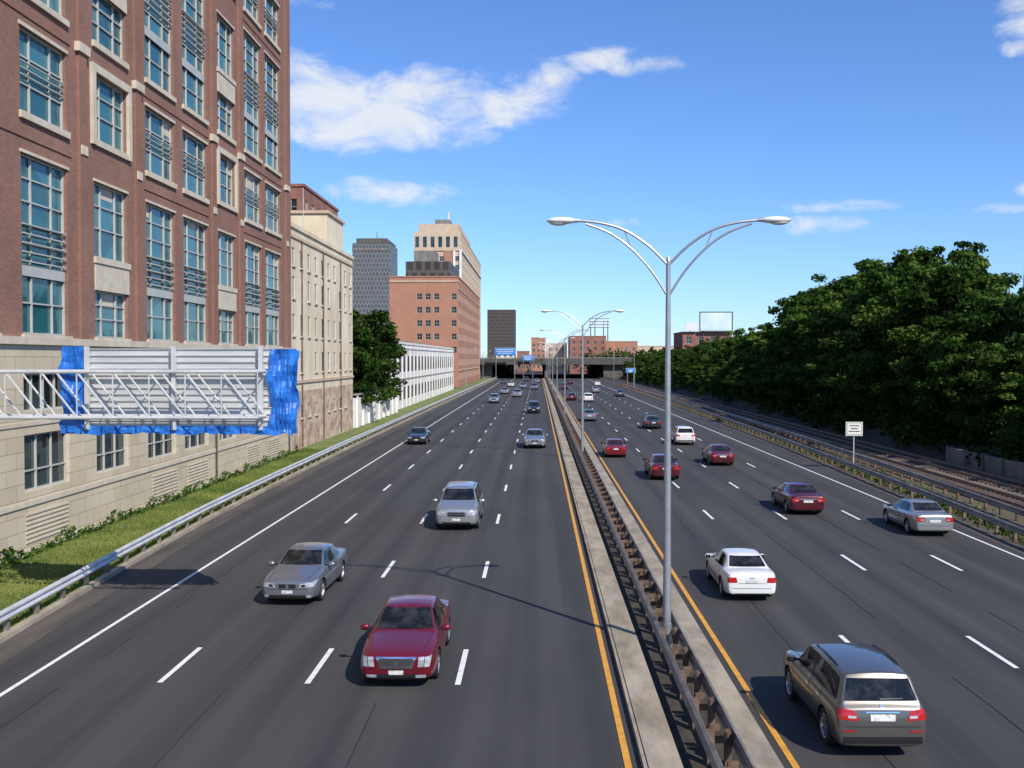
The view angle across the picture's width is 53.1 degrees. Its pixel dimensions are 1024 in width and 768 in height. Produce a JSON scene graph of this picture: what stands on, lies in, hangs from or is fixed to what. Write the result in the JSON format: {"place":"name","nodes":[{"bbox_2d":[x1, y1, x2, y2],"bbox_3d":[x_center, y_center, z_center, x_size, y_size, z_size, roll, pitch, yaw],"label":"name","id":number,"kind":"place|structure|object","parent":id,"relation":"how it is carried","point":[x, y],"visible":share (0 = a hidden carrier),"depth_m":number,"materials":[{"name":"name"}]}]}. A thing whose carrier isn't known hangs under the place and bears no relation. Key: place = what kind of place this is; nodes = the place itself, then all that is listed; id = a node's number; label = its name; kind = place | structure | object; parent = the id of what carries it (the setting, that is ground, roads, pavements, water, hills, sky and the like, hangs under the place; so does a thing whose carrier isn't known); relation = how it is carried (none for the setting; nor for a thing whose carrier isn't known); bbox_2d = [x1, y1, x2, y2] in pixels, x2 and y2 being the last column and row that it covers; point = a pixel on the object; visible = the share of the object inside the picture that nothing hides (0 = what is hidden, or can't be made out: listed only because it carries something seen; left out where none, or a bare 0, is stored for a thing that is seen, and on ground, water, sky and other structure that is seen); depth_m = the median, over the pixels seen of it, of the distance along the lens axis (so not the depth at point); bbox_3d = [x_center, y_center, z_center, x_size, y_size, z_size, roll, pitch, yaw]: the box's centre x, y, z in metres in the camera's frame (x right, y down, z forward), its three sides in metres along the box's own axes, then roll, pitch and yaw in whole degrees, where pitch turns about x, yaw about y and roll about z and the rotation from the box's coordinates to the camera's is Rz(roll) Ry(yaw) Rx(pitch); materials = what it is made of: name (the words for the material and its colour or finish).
{"place":"outdoors","nodes":[
{"label":"outdoors","id":0,"kind":"place"},
{"bbox_2d":[291,184,338,215],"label":"red brick tower","id":1,"kind":"structure","parent":0,"point":[313,200],"depth_m":130.69,"materials":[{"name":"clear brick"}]},
{"bbox_2d":[291,188,353,450],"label":"stucco warehouse","id":2,"kind":"structure","parent":0,"point":[321,306],"depth_m":96.86,"materials":[{"name":"paint"}]},
{"bbox_2d":[292,247,350,417],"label":"windows","id":3,"kind":"structure","parent":2,"relation":"in","point":[292,247],"depth_m":96.36,"materials":[{"name":"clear glass"}]},
{"bbox_2d":[352,235,397,326],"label":"grey office tower","id":4,"kind":"structure","parent":0,"point":[375,264],"depth_m":901.44,"materials":[{"name":"concrete"}]},
{"bbox_2d":[389,251,479,386],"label":"orange brick building","id":5,"kind":"structure","parent":0,"point":[433,300],"depth_m":284.48,"materials":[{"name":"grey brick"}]},
{"bbox_2d":[417,294,472,375],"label":"windows","id":6,"kind":"structure","parent":5,"relation":"in","point":[419,296],"depth_m":284.46,"materials":[{"name":"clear glass"}]},
{"bbox_2d":[487,310,515,365],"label":"dark office tower","id":7,"kind":"structure","parent":0,"point":[501,328],"depth_m":1099.56,"materials":[{"name":"concrete"}]},
{"bbox_2d":[0,370,1023,767],"bbox_3d":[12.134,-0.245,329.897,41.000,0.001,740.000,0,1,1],"label":"road","id":8,"kind":"structure","parent":0,"point":[530,690],"depth_m":31.22,"materials":[{"name":"grey asphalt"}]},
{"bbox_2d":[263,542,346,599],"bbox_3d":[-7.074,6.349,35.361,2.307,1.500,5.022,0,1,3],"label":"sedan car","id":9,"kind":"object","parent":8,"relation":"on","point":[307,570],"visible":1,"depth_m":34.11,"materials":[{"name":"grey paint"}]},
{"bbox_2d":[360,594,450,679],"bbox_3d":[-2.728,6.540,27.148,2.352,1.529,5.128,0,1,1],"label":"sedan car","id":10,"kind":"object","parent":8,"relation":"on","point":[408,638],"visible":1,"depth_m":25.67,"materials":[{"name":"red paint"}]},
{"bbox_2d":[406,427,430,443],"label":"sedan car","id":11,"kind":"object","parent":8,"relation":"on","point":[419,434],"visible":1,"depth_m":95.21,"materials":[{"name":"grey paint"}]},
{"bbox_2d":[432,480,484,527],"bbox_3d":[-2.510,5.782,49.867,2.508,1.910,5.285,0,1,1],"label":"minivan","id":12,"kind":"object","parent":8,"relation":"on","point":[461,503],"visible":1,"depth_m":48.04,"materials":[{"name":"grey paint"}]},
{"bbox_2d":[0,377,1023,767],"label":"road markings","id":13,"kind":"object","parent":8,"relation":"on","point":[614,701],"visible":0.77,"depth_m":29.80,"materials":[{"name":"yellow paint"}]},
{"bbox_2d":[522,429,547,447],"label":"sedan car","id":14,"kind":"object","parent":8,"relation":"on","point":[534,437],"visible":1,"depth_m":90.92,"materials":[{"name":"grey paint"}]},
{"bbox_2d":[600,438,625,456],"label":"sedan car","id":15,"kind":"object","parent":8,"relation":"on","point":[613,446],"visible":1,"depth_m":82.31,"materials":[{"name":"red paint"}]},
{"bbox_2d":[641,415,660,428],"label":"sedan car","id":16,"kind":"object","parent":8,"relation":"on","point":[651,421],"visible":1,"depth_m":115.62,"materials":[{"name":"grey paint"}]},
{"bbox_2d":[643,454,679,478],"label":"sedan car","id":17,"kind":"object","parent":8,"relation":"on","point":[653,465],"visible":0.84,"depth_m":67.30,"materials":[{"name":"red paint"}]},
{"bbox_2d":[671,426,694,444],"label":"suv","id":18,"kind":"object","parent":8,"relation":"on","point":[682,434],"visible":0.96,"depth_m":94.12,"materials":[{"name":"white paint"}]},
{"bbox_2d":[701,444,733,464],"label":"sedan car","id":19,"kind":"object","parent":8,"relation":"on","point":[717,453],"visible":1,"depth_m":76.33,"materials":[{"name":"red paint"}]},
{"bbox_2d":[705,548,775,595],"bbox_3d":[7.911,6.397,35.781,2.128,1.384,4.632,0,1,1],"label":"sedan car","id":20,"kind":"object","parent":8,"relation":"on","point":[739,571],"visible":1,"depth_m":34.11,"materials":[{"name":"white paint"}]},
{"bbox_2d":[771,482,824,512],"bbox_3d":[15.108,5.896,54.404,2.240,1.456,4.884,0,1,1],"label":"sedan car","id":21,"kind":"object","parent":8,"relation":"on","point":[798,496],"visible":1,"depth_m":52.70,"materials":[{"name":"red paint"}]},
{"bbox_2d":[783,642,925,746],"bbox_3d":[7.362,6.568,22.569,2.234,1.701,4.643,0,1,0],"label":"suv","id":22,"kind":"object","parent":8,"relation":"on","point":[855,694],"visible":1,"depth_m":20.58,"materials":[{"name":"grey paint"}]},
{"bbox_2d":[882,498,952,533],"bbox_3d":[18.952,6.053,48.104,2.240,1.456,4.876,0,1,1],"label":"sedan car","id":23,"kind":"object","parent":8,"relation":"on","point":[911,515],"visible":1,"depth_m":46.51,"materials":[{"name":"grey paint"}]},
{"bbox_2d":[0,374,1023,664],"bbox_3d":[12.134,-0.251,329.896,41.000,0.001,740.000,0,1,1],"label":"road shoulder","id":24,"kind":"object","parent":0,"point":[42,628],"visible":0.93,"depth_m":44.18},
{"bbox_2d":[495,348,515,378],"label":"motorway sign","id":25,"kind":"object","parent":24,"relation":"on","point":[505,351],"visible":0.87,"depth_m":396.01,"materials":[{"name":"metal"}]},
{"bbox_2d":[546,343,566,372],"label":"apartment building","id":26,"kind":"structure","parent":0,"point":[559,352],"depth_m":559.39,"materials":[{"name":"beige brick"}]},
{"bbox_2d":[290,0,1023,356],"label":"sky","id":27,"kind":"structure","parent":0,"point":[879,128],"materials":[{"name":"blue"}]},
{"bbox_2d":[454,365,1023,546],"bbox_3d":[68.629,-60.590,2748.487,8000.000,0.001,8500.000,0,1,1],"label":"ground","id":28,"kind":"structure","parent":0,"point":[1010,517],"depth_m":61.74,"materials":[{"name":"soil"}]},
{"bbox_2d":[0,0,292,565],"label":"brick office building","id":29,"kind":"structure","parent":28,"relation":"on","point":[145,189],"depth_m":50.34,"materials":[{"name":"brick"}]},
{"bbox_2d":[19,0,279,491],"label":"windows","id":30,"kind":"structure","parent":29,"relation":"in","point":[41,81],"depth_m":53.47,"materials":[{"name":"blue glass"}]},
{"bbox_2d":[0,346,299,435],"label":"sign gantry","id":31,"kind":"object","parent":28,"relation":"on","point":[173,390],"visible":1,"depth_m":30.46,"materials":[{"name":"metal"}]},
{"bbox_2d":[0,377,497,633],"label":"grass verge","id":32,"kind":"object","parent":28,"relation":"on","point":[324,444],"depth_m":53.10,"materials":[{"name":"green plant"}]},
{"bbox_2d":[0,446,298,568],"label":"weeds","id":33,"kind":"object","parent":32,"relation":"on","point":[51,544],"visible":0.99,"depth_m":48.56,"materials":[{"name":"green plant"}]},
{"bbox_2d":[0,377,498,643],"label":"kerb","id":34,"kind":"structure","parent":28,"relation":"on","point":[37,617],"depth_m":41.17,"materials":[{"name":"concrete"}]},
{"bbox_2d":[0,375,499,631],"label":"guardrail","id":35,"kind":"object","parent":28,"relation":"on","point":[34,599],"visible":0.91,"depth_m":43.34,"materials":[{"name":"metal"}]},
{"bbox_2d":[353,309,393,391],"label":"tree","id":36,"kind":"object","parent":28,"relation":"on","point":[365,324],"visible":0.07,"depth_m":127.11,"materials":[{"name":"green plant"}]},
{"bbox_2d":[353,386,397,427],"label":"boundary wall","id":37,"kind":"structure","parent":28,"relation":"on","point":[363,414],"depth_m":123.59,"materials":[{"name":"concrete"}]},
{"bbox_2d":[353,308,401,406],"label":"tree","id":38,"kind":"object","parent":28,"relation":"on","point":[365,344],"visible":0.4,"depth_m":118.89,"materials":[{"name":"green plant"}]},
{"bbox_2d":[359,309,407,397],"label":"tree","id":39,"kind":"object","parent":28,"relation":"on","point":[385,333],"visible":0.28,"depth_m":133.83,"materials":[{"name":"green plant"}]},
{"bbox_2d":[386,341,453,409],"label":"white industrial building","id":40,"kind":"structure","parent":28,"relation":"on","point":[426,372],"depth_m":187.72,"materials":[{"name":"white painted concrete"},{"name":"dark glass"},{"name":"gravel"}]},
{"bbox_2d":[394,356,452,400],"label":"windows","id":41,"kind":"structure","parent":40,"relation":"in","point":[403,356],"depth_m":186.42,"materials":[{"name":"grey glass"}]},
{"bbox_2d":[414,212,481,354],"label":"tan apartment tower","id":42,"kind":"structure","parent":28,"relation":"on","point":[446,240],"depth_m":403.28,"materials":[{"name":"concrete"}]},
{"bbox_2d":[531,337,545,370],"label":"brick apartment building","id":43,"kind":"structure","parent":28,"relation":"on","point":[536,351],"depth_m":649.49,"materials":[{"name":"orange brick"}]},
{"bbox_2d":[481,358,631,376],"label":"overpass bridge","id":44,"kind":"structure","parent":28,"relation":"on","point":[500,370],"depth_m":441.25,"materials":[{"name":"concrete"}]},
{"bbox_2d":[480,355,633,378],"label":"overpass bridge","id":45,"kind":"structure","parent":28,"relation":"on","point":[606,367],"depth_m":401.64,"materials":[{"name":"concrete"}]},
{"bbox_2d":[568,336,605,373],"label":"brick apartment building","id":46,"kind":"structure","parent":28,"relation":"on","point":[596,345],"depth_m":538.93,"materials":[{"name":"red brick"}]},
{"bbox_2d":[589,317,609,340],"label":"rooftop sign frame","id":47,"kind":"object","parent":46,"relation":"on","point":[603,324],"visible":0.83,"depth_m":597.82,"materials":[{"name":"metal"}]},
{"bbox_2d":[581,349,661,374],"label":"distant trees","id":48,"kind":"object","parent":28,"relation":"on","point":[625,353],"visible":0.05,"depth_m":505.79,"materials":[{"name":"green plant"}]},
{"bbox_2d":[606,341,637,355],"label":"brick apartment building","id":49,"kind":"structure","parent":28,"relation":"on","point":[627,346],"depth_m":553.35,"materials":[{"name":"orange brick"}]},
{"bbox_2d":[542,376,783,767],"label":"median kerb","id":50,"kind":"structure","parent":28,"relation":"on","point":[665,736],"depth_m":27.27,"materials":[{"name":"concrete"}]},
{"bbox_2d":[540,329,589,414],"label":"street lamp","id":51,"kind":"object","parent":50,"relation":"on","point":[564,361],"visible":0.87,"depth_m":133.76,"materials":[{"name":"metal"}]},
{"bbox_2d":[541,310,624,452],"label":"street lamp","id":52,"kind":"object","parent":50,"relation":"on","point":[582,400],"visible":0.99,"depth_m":80.83,"materials":[{"name":"metal"}]},
{"bbox_2d":[546,378,729,767],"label":"median guardrail","id":53,"kind":"object","parent":50,"relation":"on","point":[707,739],"visible":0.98,"depth_m":27.31,"materials":[{"name":"metal"}]},
{"bbox_2d":[551,387,738,767],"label":"guardrail spreader","id":54,"kind":"object","parent":53,"relation":"attached to","point":[720,739],"visible":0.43,"depth_m":29.97,"materials":[{"name":"metal"}]},
{"bbox_2d":[547,377,755,767],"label":"median guardrail","id":55,"kind":"object","parent":50,"relation":"on","point":[731,735],"visible":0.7,"depth_m":25.61,"materials":[{"name":"metal"}]},
{"bbox_2d":[546,216,790,647],"bbox_3d":[4.248,1.353,27.945,6.640,11.800,0.400,0,1,1],"label":"street lamp","id":56,"kind":"object","parent":50,"relation":"on","point":[668,291],"visible":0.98,"depth_m":27.84,"materials":[{"name":"metal"}]},
{"bbox_2d":[673,332,731,350],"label":"billboard building","id":57,"kind":"structure","parent":28,"relation":"on","point":[683,339],"depth_m":303.55,"materials":[{"name":"brick"}]},
{"bbox_2d":[685,312,732,334],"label":"billboard","id":58,"kind":"object","parent":57,"relation":"on","point":[715,322],"visible":0.94,"depth_m":302.05,"materials":[{"name":"white metal"}]},
{"bbox_2d":[593,375,1023,541],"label":"guardrail","id":59,"kind":"object","parent":28,"relation":"on","point":[1016,530],"visible":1,"depth_m":64.66,"materials":[{"name":"metal"}]},
{"bbox_2d":[597,377,1023,504],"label":"railway ballast","id":60,"kind":"structure","parent":28,"relation":"on","point":[959,477],"depth_m":82.10,"materials":[{"name":"grey gravel"}]},
{"bbox_2d":[606,378,1023,508],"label":"railway track","id":61,"kind":"structure","parent":60,"relation":"on","point":[1010,484],"depth_m":79.43,"materials":[{"name":"metal"}]},
{"bbox_2d":[606,377,1023,520],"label":"guardrail","id":62,"kind":"object","parent":60,"relation":"on","point":[1017,511],"visible":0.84,"depth_m":69.95,"materials":[{"name":"metal"}]},
{"bbox_2d":[661,399,1023,542],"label":"weeds","id":63,"kind":"object","parent":28,"relation":"on","point":[969,516],"visible":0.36,"depth_m":62.38,"materials":[{"name":"green plant"}]},
{"bbox_2d":[846,422,862,462],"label":"traffic sign","id":64,"kind":"object","parent":28,"relation":"on","point":[853,429],"visible":0.93,"depth_m":73.40,"materials":[{"name":"metal"}]},
{"bbox_2d":[946,446,1023,480],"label":"retaining wall","id":65,"kind":"structure","parent":28,"relation":"on","point":[1012,469],"depth_m":71.77,"materials":[{"name":"grey concrete"}]},
{"bbox_2d":[619,376,1023,461],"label":"embankment","id":66,"kind":"structure","parent":0,"point":[873,435],"depth_m":102.41,"materials":[{"name":"soil"}]},
{"bbox_2d":[682,345,707,370],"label":"tree","id":67,"kind":"object","parent":66,"relation":"on","point":[692,352],"visible":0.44,"depth_m":239.03,"materials":[{"name":"green plant"}]},
{"bbox_2d":[686,362,705,389],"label":"tree","id":68,"kind":"object","parent":66,"relation":"on","point":[698,371],"visible":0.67,"depth_m":216.29,"materials":[{"name":"green plant"}]},
{"bbox_2d":[700,338,729,375],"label":"tree","id":69,"kind":"object","parent":66,"relation":"on","point":[706,359],"visible":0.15,"depth_m":219.59,"materials":[{"name":"green plant"}]},
{"bbox_2d":[706,331,739,375],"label":"tree","id":70,"kind":"object","parent":66,"relation":"on","point":[726,345],"visible":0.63,"depth_m":199.46,"materials":[{"name":"green plant"}]},
{"bbox_2d":[712,361,733,394],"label":"tree","id":71,"kind":"object","parent":66,"relation":"on","point":[723,371],"visible":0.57,"depth_m":180.81,"materials":[{"name":"green plant"}]},
{"bbox_2d":[723,363,747,399],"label":"tree","id":72,"kind":"object","parent":66,"relation":"on","point":[738,375],"visible":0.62,"depth_m":167.99,"materials":[{"name":"green plant"}]},
{"bbox_2d":[728,322,773,380],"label":"tree","id":73,"kind":"object","parent":66,"relation":"on","point":[752,340],"visible":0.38,"depth_m":172.53,"materials":[{"name":"green plant"}]},
{"bbox_2d":[772,297,789,327],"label":"tree","id":74,"kind":"object","parent":66,"relation":"on","point":[783,302],"visible":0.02,"depth_m":171.97,"materials":[{"name":"green plant"}]},
{"bbox_2d":[759,305,809,384],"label":"tree","id":75,"kind":"object","parent":66,"relation":"on","point":[764,342],"visible":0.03,"depth_m":142.90,"materials":[{"name":"green plant"}]},
{"bbox_2d":[773,294,815,350],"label":"tree","id":76,"kind":"object","parent":66,"relation":"on","point":[796,300],"visible":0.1,"depth_m":145.03,"materials":[{"name":"green plant"}]},
{"bbox_2d":[767,273,827,347],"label":"tree","id":77,"kind":"object","parent":66,"relation":"on","point":[777,309],"visible":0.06,"depth_m":159.26,"materials":[{"name":"green plant"}]},
{"bbox_2d":[766,293,836,378],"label":"tree","id":78,"kind":"object","parent":66,"relation":"on","point":[801,332],"visible":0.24,"depth_m":136.19,"materials":[{"name":"green plant"}]},
{"bbox_2d":[797,313,833,358],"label":"tree","id":79,"kind":"object","parent":66,"relation":"on","point":[813,341],"visible":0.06,"depth_m":127.03,"materials":[{"name":"green plant"}]},
{"bbox_2d":[807,279,843,297],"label":"tree","id":80,"kind":"object","parent":66,"relation":"on","point":[824,290],"visible":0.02,"depth_m":145.74,"materials":[{"name":"green plant"}]},
{"bbox_2d":[628,371,1023,466],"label":"shrubs","id":81,"kind":"object","parent":66,"relation":"on","point":[897,433],"visible":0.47,"depth_m":93.70,"materials":[{"name":"green plant"}]},
{"bbox_2d":[793,276,867,376],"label":"tree","id":82,"kind":"object","parent":66,"relation":"on","point":[833,296],"visible":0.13,"depth_m":123.00,"materials":[{"name":"green plant"}]},
{"bbox_2d":[804,330,867,417],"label":"tree","id":83,"kind":"object","parent":66,"relation":"on","point":[833,358],"visible":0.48,"depth_m":112.54,"materials":[{"name":"green plant"}]},
{"bbox_2d":[827,306,883,386],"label":"tree","id":84,"kind":"object","parent":66,"relation":"on","point":[835,323],"visible":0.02,"depth_m":118.09,"materials":[{"name":"green plant"}]},
{"bbox_2d":[829,343,883,421],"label":"tree","id":85,"kind":"object","parent":66,"relation":"on","point":[856,393],"visible":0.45,"depth_m":105.28,"materials":[{"name":"green plant"}]},
{"bbox_2d":[807,258,908,402],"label":"tree","id":86,"kind":"object","parent":66,"relation":"on","point":[879,282],"visible":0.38,"depth_m":112.46,"materials":[{"name":"green plant"}]},
{"bbox_2d":[842,285,924,380],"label":"tree","id":87,"kind":"object","parent":66,"relation":"on","point":[860,321],"visible":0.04,"depth_m":108.33,"materials":[{"name":"green plant"}]},
{"bbox_2d":[840,260,933,312],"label":"tree","id":88,"kind":"object","parent":66,"relation":"on","point":[905,266],"visible":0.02,"depth_m":117.04,"materials":[{"name":"green plant"}]},
{"bbox_2d":[870,343,921,427],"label":"tree","id":89,"kind":"object","parent":66,"relation":"on","point":[893,389],"visible":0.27,"depth_m":96.03,"materials":[{"name":"green plant"}]},
{"bbox_2d":[860,249,935,280],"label":"tree","id":90,"kind":"object","parent":66,"relation":"on","point":[902,256],"visible":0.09,"depth_m":124.98,"materials":[{"name":"green plant"}]},
{"bbox_2d":[873,264,955,377],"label":"tree","id":91,"kind":"object","parent":66,"relation":"on","point":[915,281],"visible":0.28,"depth_m":99.64,"materials":[{"name":"green plant"}]},
{"bbox_2d":[888,315,970,426],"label":"tree","id":92,"kind":"object","parent":66,"relation":"on","point":[911,366],"visible":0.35,"depth_m":90.32,"materials":[{"name":"green plant"}]},
{"bbox_2d":[887,265,986,389],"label":"tree","id":93,"kind":"object","parent":66,"relation":"on","point":[948,290],"visible":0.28,"depth_m":92.99,"materials":[{"name":"green plant"}]},
{"bbox_2d":[888,245,1008,292],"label":"tree","id":94,"kind":"object","parent":66,"relation":"on","point":[930,256],"visible":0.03,"depth_m":127.89,"materials":[{"name":"green plant"}]},
{"bbox_2d":[895,319,1006,441],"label":"tree","id":95,"kind":"object","parent":66,"relation":"on","point":[948,341],"visible":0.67,"depth_m":82.96,"materials":[{"name":"green plant"}]},
{"bbox_2d":[931,241,1001,293],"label":"tree","id":96,"kind":"object","parent":66,"relation":"on","point":[976,260],"visible":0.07,"depth_m":120.77,"materials":[{"name":"green plant"}]},
{"bbox_2d":[927,249,1017,296],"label":"tree","id":97,"kind":"object","parent":66,"relation":"on","point":[958,255],"visible":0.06,"depth_m":107.06,"materials":[{"name":"green plant"}]},
{"bbox_2d":[954,283,1008,367],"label":"tree","id":98,"kind":"object","parent":66,"relation":"on","point":[996,288],"visible":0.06,"depth_m":87.94,"materials":[{"name":"green plant"}]},
{"bbox_2d":[943,341,1021,446],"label":"tree","id":99,"kind":"object","parent":66,"relation":"on","point":[982,379],"visible":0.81,"depth_m":77.89,"materials":[{"name":"green plant"}]},
{"bbox_2d":[968,274,1002,295],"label":"tree","id":100,"kind":"object","parent":66,"relation":"on","point":[981,284],"visible":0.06,"depth_m":100.26,"materials":[{"name":"green plant"}]},
{"bbox_2d":[952,272,1023,407],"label":"tree","id":101,"kind":"object","parent":66,"relation":"on","point":[1000,317],"visible":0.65,"depth_m":82.64,"materials":[{"name":"green plant"}]},
{"bbox_2d":[995,372,1023,453],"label":"tree","id":102,"kind":"object","parent":66,"relation":"on","point":[1014,412],"visible":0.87,"depth_m":70.15,"materials":[{"name":"green plant"}]},
{"bbox_2d":[1001,336,1023,396],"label":"tree","id":103,"kind":"object","parent":66,"relation":"on","point":[1019,353],"visible":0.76,"depth_m":73.92,"materials":[{"name":"green plant"}]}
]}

